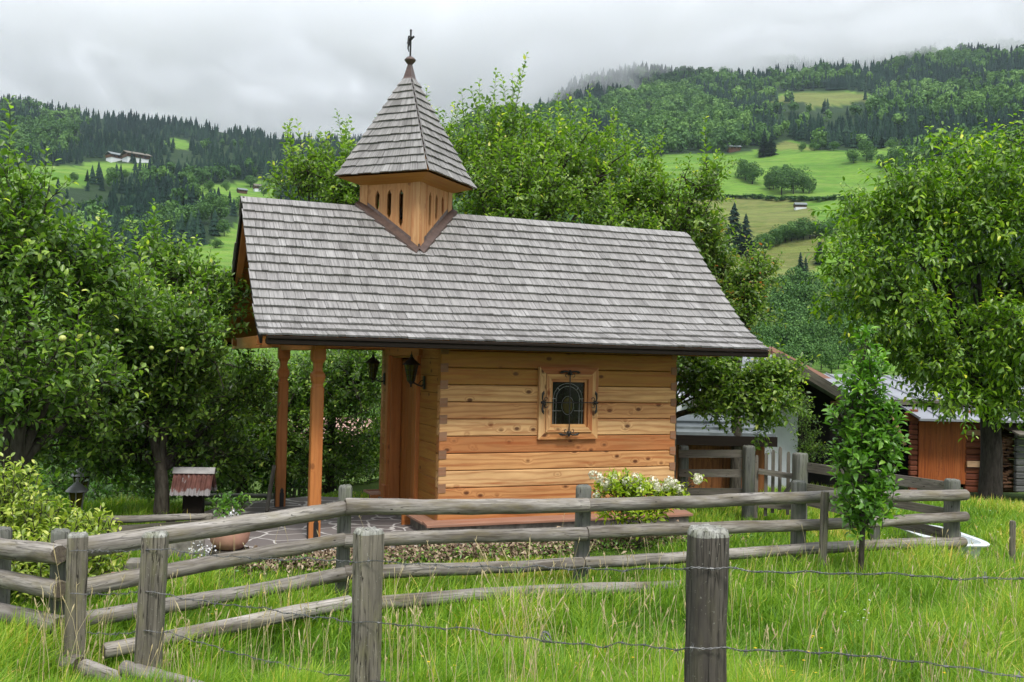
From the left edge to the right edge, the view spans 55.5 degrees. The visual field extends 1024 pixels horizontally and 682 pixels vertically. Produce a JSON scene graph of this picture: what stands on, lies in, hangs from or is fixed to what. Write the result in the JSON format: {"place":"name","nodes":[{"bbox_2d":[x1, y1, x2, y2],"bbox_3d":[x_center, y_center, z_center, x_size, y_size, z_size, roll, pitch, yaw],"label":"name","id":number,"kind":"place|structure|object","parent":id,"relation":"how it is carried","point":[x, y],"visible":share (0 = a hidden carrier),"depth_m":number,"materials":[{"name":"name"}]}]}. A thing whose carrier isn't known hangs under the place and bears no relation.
{"place":"outdoors","nodes":[
{"label":"outdoors","id":0,"kind":"place"},
{"bbox_2d":[209,547,248,554],"bbox_3d":[-3.010,2.313,10.341,0.419,0.205,0.430,1,-1,0],"label":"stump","id":1,"kind":"object","parent":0,"point":[213,551],"visible":0.21,"depth_m":10.24,"materials":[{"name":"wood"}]},
{"bbox_2d":[210,532,249,550],"bbox_3d":[-3.004,2.075,10.347,0.452,0.280,0.452,1,-1,0],"label":"plant bowl","id":2,"kind":"object","parent":1,"relation":"on","point":[233,542],"visible":0.32,"depth_m":10.19,"materials":[{"name":"ceramic"}]},
{"bbox_2d":[208,491,252,517],"bbox_3d":[-3.032,1.774,10.322,0.467,0.362,0.433,0,-1,35],"label":"potted plant","id":3,"kind":"object","parent":2,"relation":"in","point":[225,506],"visible":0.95,"depth_m":10.29,"materials":[{"name":"green plant"}]},
{"bbox_2d":[0,440,1023,681],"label":"ground","id":4,"kind":"structure","parent":0,"point":[364,485],"depth_m":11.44,"materials":[{"name":"green plant"}]},
{"bbox_2d":[0,526,86,673],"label":"log rail fence","id":5,"kind":"object","parent":4,"relation":"on","point":[11,549],"visible":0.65,"depth_m":6.82,"materials":[{"name":"grey wood"}]},
{"bbox_2d":[0,452,132,606],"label":"shrub","id":6,"kind":"object","parent":4,"relation":"on","point":[21,509],"visible":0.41,"depth_m":8.53,"materials":[{"name":"green plant"}]},
{"bbox_2d":[65,478,88,509],"bbox_3d":[-5.353,1.994,11.958,0.263,0.624,0.270,2,-1,-17],"label":"garden lamp","id":7,"kind":"object","parent":4,"relation":"on","point":[76,490],"visible":0.69,"depth_m":11.90,"materials":[{"name":"grey metal"}]},
{"bbox_2d":[71,465,90,509],"bbox_3d":[-5.693,1.960,12.859,0.312,0.695,0.320,2,-1,-17],"label":"garden lamp","id":8,"kind":"object","parent":4,"relation":"on","point":[86,483],"visible":0.17,"depth_m":12.79,"materials":[{"name":"grey metal"}]},
{"bbox_2d":[0,95,173,501],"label":"apple tree","id":9,"kind":"object","parent":4,"relation":"on","point":[52,408],"visible":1,"depth_m":10.56,"materials":[{"name":"green plant"}]},
{"bbox_2d":[78,659,126,681],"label":"loose log","id":10,"kind":"object","parent":4,"relation":"on","point":[94,667],"visible":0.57,"depth_m":6.01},
{"bbox_2d":[0,442,205,503],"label":"shrub","id":11,"kind":"object","parent":4,"relation":"on","point":[94,491],"visible":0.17,"depth_m":14.98,"materials":[{"name":"green plant"}]},
{"bbox_2d":[123,558,139,570],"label":"stone slab","id":12,"kind":"structure","parent":4,"relation":"on","point":[133,563],"depth_m":9.14,"materials":[{"name":"grey stone"}]},
{"bbox_2d":[102,513,212,533],"bbox_3d":[-4.188,2.211,11.398,1.292,0.397,0.514,2,-1,-20],"label":"garden fence","id":13,"kind":"object","parent":4,"relation":"on","point":[170,519],"visible":0.44,"depth_m":11.27,"materials":[{"name":"grey wood"}]},
{"bbox_2d":[35,198,280,521],"bbox_3d":[-4.769,0.282,13.233,3.098,4.522,3.936,1,-1,0],"label":"apple tree","id":14,"kind":"object","parent":4,"relation":"on","point":[171,384],"visible":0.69,"depth_m":12.65,"materials":[{"name":"green plant"}]},
{"bbox_2d":[118,660,202,681],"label":"loose log","id":15,"kind":"object","parent":4,"relation":"on","point":[140,667],"visible":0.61,"depth_m":5.54,"materials":[{"name":"grey wood"}]},
{"bbox_2d":[168,540,194,560],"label":"stone slab","id":16,"kind":"structure","parent":4,"relation":"on","point":[182,546],"depth_m":10.14,"materials":[{"name":"grey stone"}]},
{"bbox_2d":[153,451,307,508],"bbox_3d":[-4.749,2.341,17.023,2.877,1.390,2.121,1,-1,0],"label":"shrub","id":17,"kind":"object","parent":4,"relation":"on","point":[264,487],"visible":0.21,"depth_m":16.80,"materials":[{"name":"green plant"}]},
{"bbox_2d":[205,493,273,505],"bbox_3d":[-4.368,2.613,15.296,1.304,0.467,0.228,1,-1,-7],"label":"mossy fence","id":18,"kind":"object","parent":4,"relation":"on","point":[236,495],"visible":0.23,"depth_m":15.23,"materials":[{"name":"wood"}]},
{"bbox_2d":[177,337,381,501],"bbox_3d":[-3.918,1.488,16.933,4.779,3.701,2.882,2,-1,-22],"label":"apple tree","id":19,"kind":"object","parent":4,"relation":"on","point":[349,377],"visible":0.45,"depth_m":16.70,"materials":[{"name":"green plant"}]},
{"bbox_2d":[258,114,378,492],"bbox_3d":[-3.231,-0.523,17.132,2.574,7.006,2.131,1,-1,0],"label":"apple tree","id":20,"kind":"object","parent":4,"relation":"on","point":[297,171],"visible":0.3,"depth_m":16.96,"materials":[{"name":"green plant"}]},
{"bbox_2d":[189,497,475,555],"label":"patio","id":21,"kind":"structure","parent":4,"relation":"on","point":[384,523],"depth_m":12.43,"materials":[{"name":"grey stone"}]},
{"bbox_2d":[169,467,216,513],"bbox_3d":[-4.143,2.042,12.658,0.530,0.796,0.499,1,-1,-6],"label":"insect box","id":22,"kind":"object","parent":21,"relation":"on","point":[193,486],"visible":0.97,"depth_m":12.56,"materials":[{"name":"red metal"}]},
{"bbox_2d":[264,465,275,511],"bbox_3d":[-3.319,2.023,13.359,0.051,0.598,0.426,1,-1,-1],"label":"leaning plank","id":23,"kind":"object","parent":21,"relation":"on","point":[270,487],"visible":0.93,"depth_m":13.34,"materials":[{"name":"grey wood"}]},
{"bbox_2d":[222,29,769,538],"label":"chapel","id":24,"kind":"structure","parent":21,"relation":"on","point":[546,353],"depth_m":12.60,"materials":[{"name":"wood"}]},
{"bbox_2d":[365,352,384,384],"bbox_3d":[-2.021,0.398,14.368,0.300,0.485,0.228,2,-1,-22],"label":"wall lantern","id":25,"kind":"object","parent":24,"relation":"attached to","point":[373,362],"depth_m":14.31,"materials":[{"name":"black metal"}]},
{"bbox_2d":[399,359,413,498],"bbox_3d":[-1.394,1.327,13.514,0.111,2.140,1.305,2,-1,-22],"label":"door","id":26,"kind":"structure","parent":24,"relation":"in","point":[407,394],"depth_m":13.83,"materials":[{"name":"brown wood"}]},
{"bbox_2d":[402,351,424,388],"bbox_3d":[-1.257,0.375,12.466,0.300,0.485,0.228,2,-1,-22],"label":"wall lantern","id":27,"kind":"object","parent":24,"relation":"attached to","point":[411,364],"depth_m":12.41,"materials":[{"name":"black metal"}]},
{"bbox_2d":[537,367,598,438],"bbox_3d":[0.728,0.801,12.531,0.840,0.925,0.072,2,-1,-22],"label":"window","id":28,"kind":"structure","parent":24,"relation":"in","point":[554,420],"depth_m":12.53,"materials":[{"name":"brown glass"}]},
{"bbox_2d":[294,386,380,484],"bbox_3d":[-3.233,1.786,19.182,2.376,2.431,2.534,1,-1,29],"label":"shrub","id":29,"kind":"object","parent":4,"relation":"on","point":[368,472],"visible":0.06,"depth_m":18.65,"materials":[{"name":"green plant"}]},
{"bbox_2d":[220,520,763,576],"bbox_3d":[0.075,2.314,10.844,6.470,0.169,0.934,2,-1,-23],"label":"ground cover","id":30,"kind":"object","parent":4,"relation":"on","point":[531,551],"visible":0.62,"depth_m":10.72,"materials":[{"name":"green plant"}]},
{"bbox_2d":[312,52,693,233],"bbox_3d":[-0.150,-1.149,17.671,6.689,7.946,5.131,1,-1,0],"label":"apple tree","id":31,"kind":"object","parent":4,"relation":"on","point":[522,190],"visible":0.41,"depth_m":16.85,"materials":[{"name":"green plant"}]},
{"bbox_2d":[48,478,969,658],"bbox_3d":[0.785,2.038,9.180,9.349,1.415,1.402,2,-1,-30],"label":"log rail fence","id":32,"kind":"object","parent":4,"relation":"on","point":[582,505],"visible":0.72,"depth_m":8.64,"materials":[{"name":"grey wood"}]},
{"bbox_2d":[16,506,1023,681],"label":"dry stalks","id":33,"kind":"object","parent":4,"relation":"on","point":[413,611],"visible":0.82,"depth_m":6.23,"materials":[{"name":"plant"}]},
{"bbox_2d":[64,523,1023,681],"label":"barbed wire fence","id":34,"kind":"object","parent":4,"relation":"on","point":[707,568],"visible":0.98,"depth_m":4.54,"materials":[{"name":"grey wood"}]},
{"bbox_2d":[588,468,706,548],"bbox_3d":[1.590,2.055,11.322,1.431,1.170,0.927,1,-1,0],"label":"hydrangea","id":35,"kind":"object","parent":4,"relation":"on","point":[626,485],"visible":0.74,"depth_m":11.23,"materials":[{"name":"green plant"}]},
{"bbox_2d":[573,116,736,478],"bbox_3d":[2.434,-0.481,16.920,2.826,6.646,1.797,1,-1,0],"label":"apple tree","id":36,"kind":"object","parent":4,"relation":"on","point":[667,206],"visible":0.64,"depth_m":16.69,"materials":[{"name":"green plant"}]},
{"bbox_2d":[677,445,754,519],"bbox_3d":[2.904,2.093,13.905,1.139,1.268,0.222,1,-1,28],"label":"board fence","id":37,"kind":"object","parent":4,"relation":"on","point":[746,454],"visible":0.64,"depth_m":13.82,"materials":[{"name":"grey wood"}]},
{"bbox_2d":[664,201,788,487],"bbox_3d":[3.722,0.178,17.110,2.184,5.470,1.929,1,-1,0],"label":"apple tree","id":38,"kind":"object","parent":4,"relation":"on","point":[743,288],"visible":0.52,"depth_m":16.91,"materials":[{"name":"green plant"}]},
{"bbox_2d":[675,415,777,491],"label":"shed","id":39,"kind":"structure","parent":4,"relation":"on","point":[691,433],"depth_m":17.18,"materials":[{"name":"wood"}]},
{"bbox_2d":[676,338,819,454],"bbox_3d":[3.200,1.185,14.466,2.611,3.140,1.882,1,-1,15],"label":"apple tree","id":40,"kind":"object","parent":4,"relation":"on","point":[764,389],"visible":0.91,"depth_m":14.18,"materials":[{"name":"green plant"}]},
{"bbox_2d":[677,353,861,488],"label":"white house","id":41,"kind":"structure","parent":4,"relation":"on","point":[822,390],"depth_m":24.15,"materials":[{"name":"grey metal"}]},
{"bbox_2d":[685,346,829,377],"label":"roof","id":42,"kind":"structure","parent":41,"relation":"attached to","point":[773,350],"depth_m":28.53,"materials":[{"name":"grey wood"}]},
{"bbox_2d":[754,447,791,517],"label":"garden gate","id":43,"kind":"structure","parent":4,"relation":"on","point":[773,473],"depth_m":13.29,"materials":[{"name":"grey wood"}]},
{"bbox_2d":[790,391,832,463],"bbox_3d":[6.563,2.342,21.399,0.818,2.475,1.020,2,-1,-32],"label":"climbing plant","id":44,"kind":"object","parent":4,"relation":"on","point":[809,441],"visible":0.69,"depth_m":21.36,"materials":[{"name":"green plant"}]},
{"bbox_2d":[818,491,828,569],"bbox_3d":[3.153,2.060,9.860,0.098,1.072,0.075,1,-1,0],"label":"stake","id":45,"kind":"object","parent":4,"relation":"on","point":[823,530],"visible":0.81,"depth_m":9.83,"materials":[{"name":"wood"}]},
{"bbox_2d":[822,324,912,572],"bbox_3d":[3.525,1.238,9.686,0.954,2.827,0.815,1,-1,0],"label":"young tree","id":46,"kind":"object","parent":4,"relation":"on","point":[865,444],"visible":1,"depth_m":9.59,"materials":[{"name":"green plant"}]},
{"bbox_2d":[792,452,960,539],"bbox_3d":[4.402,2.136,12.011,0.194,1.321,2.338,2,-1,-33],"label":"plank fence","id":47,"kind":"object","parent":4,"relation":"on","point":[802,466],"visible":0.32,"depth_m":11.66,"materials":[{"name":"grey wood"}]},
{"bbox_2d":[801,110,1023,500],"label":"cherry tree","id":48,"kind":"object","parent":4,"relation":"on","point":[990,384],"visible":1,"depth_m":17.70,"materials":[{"name":"green plant"}]},
{"bbox_2d":[824,373,1023,492],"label":"barn","id":49,"kind":"structure","parent":4,"relation":"on","point":[938,451],"depth_m":24.65,"materials":[{"name":"brown wood"}]},
{"bbox_2d":[917,421,966,483],"bbox_3d":[10.913,2.804,24.671,1.212,1.620,0.050,1,-1,0],"label":"door","id":50,"kind":"structure","parent":49,"relation":"in","point":[941,456],"depth_m":24.64,"materials":[{"name":"brown wood"}]},
{"bbox_2d":[1002,436,1015,489],"bbox_3d":[12.214,3.054,24.396,0.825,1.345,0.398,1,-1,0],"label":"wood stack","id":51,"kind":"object","parent":49,"relation":"attached to","point":[1006,442],"visible":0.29,"depth_m":24.25,"materials":[{"name":"brown wood"}]},
{"bbox_2d":[901,525,989,559],"bbox_3d":[5.305,2.567,12.001,0.650,0.372,1.430,1,-1,-3],"label":"water trough","id":52,"kind":"object","parent":4,"relation":"on","point":[978,542],"visible":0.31,"depth_m":11.66,"materials":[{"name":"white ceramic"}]},
{"bbox_2d":[1001,408,1023,491],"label":"log shed","id":53,"kind":"structure","parent":4,"relation":"on","point":[1018,483],"depth_m":24.09,"materials":[{"name":"grey wood"}]},
{"bbox_2d":[1009,520,1015,564],"bbox_3d":[5.637,2.376,10.956,0.059,0.709,0.060,1,-1,0],"label":"stake","id":54,"kind":"object","parent":4,"relation":"on","point":[1012,536],"visible":0.71,"depth_m":10.94,"materials":[{"name":"wood"}]},
{"bbox_2d":[0,0,1023,141],"label":"sky","id":55,"kind":"structure","parent":0,"point":[263,64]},
{"bbox_2d":[1,46,1023,452],"bbox_3d":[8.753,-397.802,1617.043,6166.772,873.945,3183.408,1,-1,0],"label":"hillside","id":56,"kind":"structure","parent":0,"point":[829,168],"depth_m":468.24,"materials":[{"name":"green plant"}]},
{"bbox_2d":[104,151,121,162],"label":"farmhouse","id":57,"kind":"object","parent":56,"relation":"on","point":[111,157],"visible":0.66,"depth_m":705.94,"materials":[{"name":"white paint"}]},
{"bbox_2d":[119,215,144,237],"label":"broadleaf tree","id":58,"kind":"object","parent":56,"relation":"on","point":[130,222],"visible":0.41,"depth_m":321.25,"materials":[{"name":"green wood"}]},
{"bbox_2d":[120,150,151,162],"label":"farmhouse","id":59,"kind":"object","parent":56,"relation":"on","point":[126,155],"visible":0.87,"depth_m":698.66,"materials":[{"name":"white paint"}]},
{"bbox_2d":[137,212,164,233],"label":"broadleaf tree","id":60,"kind":"object","parent":56,"relation":"on","point":[160,219],"visible":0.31,"depth_m":338.88,"materials":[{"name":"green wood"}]},
{"bbox_2d":[149,203,170,217],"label":"broadleaf tree","id":61,"kind":"object","parent":56,"relation":"on","point":[163,209],"visible":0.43,"depth_m":361.42,"materials":[{"name":"green plant"}]},
{"bbox_2d":[164,207,184,228],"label":"broadleaf tree","id":62,"kind":"object","parent":56,"relation":"on","point":[170,218],"visible":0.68,"depth_m":351.05,"materials":[{"name":"green plant"}]},
{"bbox_2d":[175,204,198,225],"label":"broadleaf tree","id":63,"kind":"object","parent":56,"relation":"on","point":[187,212],"visible":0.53,"depth_m":360.28,"materials":[{"name":"green plant"}]},
{"bbox_2d":[190,198,213,219],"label":"broadleaf tree","id":64,"kind":"object","parent":56,"relation":"on","point":[202,206],"visible":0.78,"depth_m":383.32,"materials":[{"name":"green plant"}]},
{"bbox_2d":[200,192,218,218],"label":"broadleaf tree","id":65,"kind":"object","parent":56,"relation":"on","point":[210,194],"visible":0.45,"depth_m":397.58,"materials":[{"name":"green plant"}]},
{"bbox_2d":[211,194,230,219],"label":"broadleaf tree","id":66,"kind":"object","parent":56,"relation":"on","point":[223,211],"visible":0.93,"depth_m":394.57,"materials":[{"name":"green plant"}]},
{"bbox_2d":[215,219,230,235],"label":"broadleaf tree","id":67,"kind":"object","parent":56,"relation":"on","point":[222,226],"visible":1,"depth_m":364.81,"materials":[{"name":"green plant"}]},
{"bbox_2d":[0,36,1023,272],"bbox_3d":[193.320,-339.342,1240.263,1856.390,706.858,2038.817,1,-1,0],"label":"hillside forest","id":68,"kind":"object","parent":56,"relation":"on","point":[681,96],"visible":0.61,"depth_m":760.74,"materials":[{"name":"green plant"}]},
{"bbox_2d":[724,202,748,251],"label":"spruce tree","id":69,"kind":"object","parent":56,"relation":"on","point":[733,218],"visible":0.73,"depth_m":277.49,"materials":[{"name":"green plant"}]},
{"bbox_2d":[737,214,755,254],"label":"spruce tree","id":70,"kind":"object","parent":56,"relation":"on","point":[745,225],"visible":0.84,"depth_m":276.85,"materials":[{"name":"green plant"}]},
{"bbox_2d":[743,161,764,183],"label":"broadleaf tree","id":71,"kind":"object","parent":56,"relation":"on","point":[754,172],"visible":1,"depth_m":446.47,"materials":[{"name":"green plant"}]},
{"bbox_2d":[758,128,770,156],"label":"spruce tree","id":72,"kind":"object","parent":56,"relation":"on","point":[764,143],"visible":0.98,"depth_m":544.56,"materials":[{"name":"green plant"}]},
{"bbox_2d":[756,326,775,346],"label":"broadleaf tree","id":73,"kind":"object","parent":56,"relation":"on","point":[765,332],"visible":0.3,"depth_m":136.65,"materials":[{"name":"green plant"}]},
{"bbox_2d":[759,334,780,348],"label":"broadleaf tree","id":74,"kind":"object","parent":56,"relation":"on","point":[766,342],"visible":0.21,"depth_m":122.23,"materials":[{"name":"green plant"}]},
{"bbox_2d":[765,131,776,155],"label":"spruce tree","id":75,"kind":"object","parent":56,"relation":"on","point":[772,147],"visible":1,"depth_m":543.76,"materials":[{"name":"green plant"}]},
{"bbox_2d":[688,193,854,201],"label":"field hedge","id":76,"kind":"object","parent":56,"relation":"on","point":[799,198],"visible":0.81,"depth_m":399.08,"materials":[{"name":"green plant"}]},
{"bbox_2d":[764,165,780,188],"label":"broadleaf tree","id":77,"kind":"object","parent":56,"relation":"on","point":[773,169],"visible":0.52,"depth_m":421.15,"materials":[{"name":"green plant"}]},
{"bbox_2d":[765,228,783,246],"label":"broadleaf tree","id":78,"kind":"object","parent":56,"relation":"on","point":[777,234],"visible":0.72,"depth_m":284.44,"materials":[{"name":"green plant"}]},
{"bbox_2d":[766,273,793,294],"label":"broadleaf tree","id":79,"kind":"object","parent":56,"relation":"on","point":[786,288],"visible":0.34,"depth_m":172.32,"materials":[{"name":"green plant"}]},
{"bbox_2d":[771,168,791,194],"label":"broadleaf tree","id":80,"kind":"object","parent":56,"relation":"on","point":[777,176],"visible":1,"depth_m":413.10,"materials":[{"name":"green plant"}]},
{"bbox_2d":[768,290,795,317],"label":"broadleaf tree","id":81,"kind":"object","parent":56,"relation":"on","point":[778,302],"visible":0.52,"depth_m":158.15,"materials":[{"name":"green plant"}]},
{"bbox_2d":[771,306,793,327],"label":"broadleaf tree","id":82,"kind":"object","parent":56,"relation":"on","point":[784,315],"visible":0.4,"depth_m":151.56,"materials":[{"name":"green plant"}]},
{"bbox_2d":[776,320,804,352],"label":"broadleaf tree","id":83,"kind":"object","parent":56,"relation":"on","point":[787,336],"visible":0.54,"depth_m":137.81,"materials":[{"name":"green plant"}]},
{"bbox_2d":[781,342,804,362],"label":"broadleaf tree","id":84,"kind":"object","parent":56,"relation":"on","point":[792,352],"visible":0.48,"depth_m":120.10,"materials":[{"name":"green plant"}]},
{"bbox_2d":[784,168,802,193],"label":"broadleaf tree","id":85,"kind":"object","parent":56,"relation":"on","point":[793,184],"visible":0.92,"depth_m":413.57,"materials":[{"name":"green plant"}]},
{"bbox_2d":[784,218,806,239],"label":"broadleaf tree","id":86,"kind":"object","parent":56,"relation":"on","point":[793,226],"visible":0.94,"depth_m":285.00,"materials":[{"name":"green plant"}]},
{"bbox_2d":[785,265,811,292],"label":"broadleaf tree","id":87,"kind":"object","parent":56,"relation":"on","point":[798,276],"visible":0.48,"depth_m":181.34,"materials":[{"name":"green plant"}]},
{"bbox_2d":[788,283,811,306],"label":"broadleaf tree","id":88,"kind":"object","parent":56,"relation":"on","point":[797,294],"visible":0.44,"depth_m":161.66,"materials":[{"name":"green plant"}]},
{"bbox_2d":[788,300,811,323],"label":"broadleaf tree","id":89,"kind":"object","parent":56,"relation":"on","point":[798,311],"visible":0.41,"depth_m":152.04,"materials":[{"name":"green plant"}]},
{"bbox_2d":[793,165,812,192],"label":"broadleaf tree","id":90,"kind":"object","parent":56,"relation":"on","point":[802,172],"visible":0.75,"depth_m":414.70,"materials":[{"name":"green plant"}]},
{"bbox_2d":[791,332,817,365],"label":"broadleaf tree","id":91,"kind":"object","parent":56,"relation":"on","point":[803,343],"visible":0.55,"depth_m":124.30,"materials":[{"name":"green plant"}]},
{"bbox_2d":[795,321,822,353],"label":"broadleaf tree","id":92,"kind":"object","parent":56,"relation":"on","point":[814,331],"visible":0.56,"depth_m":137.62,"materials":[{"name":"green plant"}]},
{"bbox_2d":[797,216,820,238],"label":"broadleaf tree","id":93,"kind":"object","parent":56,"relation":"on","point":[803,220],"visible":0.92,"depth_m":283.79,"materials":[{"name":"green plant"}]},
{"bbox_2d":[801,176,816,191],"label":"broadleaf tree","id":94,"kind":"object","parent":56,"relation":"on","point":[813,185],"visible":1,"depth_m":410.92,"materials":[{"name":"green plant"}]},
{"bbox_2d":[799,283,821,308],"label":"broadleaf tree","id":95,"kind":"object","parent":56,"relation":"on","point":[812,289],"visible":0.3,"depth_m":162.07,"materials":[{"name":"green plant"}]},
{"bbox_2d":[808,299,837,329],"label":"broadleaf tree","id":96,"kind":"object","parent":56,"relation":"on","point":[822,317],"visible":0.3,"depth_m":150.74,"materials":[{"name":"green plant"}]},
{"bbox_2d":[814,319,833,351],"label":"broadleaf tree","id":97,"kind":"object","parent":56,"relation":"on","point":[825,333],"visible":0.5,"depth_m":140.18,"materials":[{"name":"green plant"}]},
{"bbox_2d":[818,342,841,372],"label":"broadleaf tree","id":98,"kind":"object","parent":56,"relation":"on","point":[831,359],"visible":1,"depth_m":122.19,"materials":[{"name":"green plant"}]},
{"bbox_2d":[828,335,850,368],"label":"broadleaf tree","id":99,"kind":"object","parent":56,"relation":"on","point":[844,351],"visible":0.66,"depth_m":128.05,"materials":[{"name":"green plant"}]},
{"bbox_2d":[833,319,856,350],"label":"broadleaf tree","id":100,"kind":"object","parent":56,"relation":"on","point":[840,332],"visible":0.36,"depth_m":140.47,"materials":[{"name":"green plant"}]},
{"bbox_2d":[845,149,860,162],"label":"broadleaf tree","id":101,"kind":"object","parent":56,"relation":"on","point":[852,154],"visible":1,"depth_m":484.45,"materials":[{"name":"green plant"}]},
{"bbox_2d":[857,138,877,160],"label":"broadleaf tree","id":102,"kind":"object","parent":56,"relation":"on","point":[867,146],"visible":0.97,"depth_m":486.95,"materials":[{"name":"green plant"}]},
{"bbox_2d":[885,146,901,167],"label":"broadleaf tree","id":103,"kind":"object","parent":56,"relation":"on","point":[890,154],"visible":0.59,"depth_m":457.44,"materials":[{"name":"green plant"}]},
{"bbox_2d":[892,145,919,174],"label":"broadleaf tree","id":104,"kind":"object","parent":56,"relation":"on","point":[901,156],"visible":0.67,"depth_m":451.15,"materials":[{"name":"green plant"}]},
{"bbox_2d":[906,141,929,170],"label":"broadleaf tree","id":105,"kind":"object","parent":56,"relation":"on","point":[918,150],"visible":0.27,"depth_m":456.85,"materials":[{"name":"green plant"}]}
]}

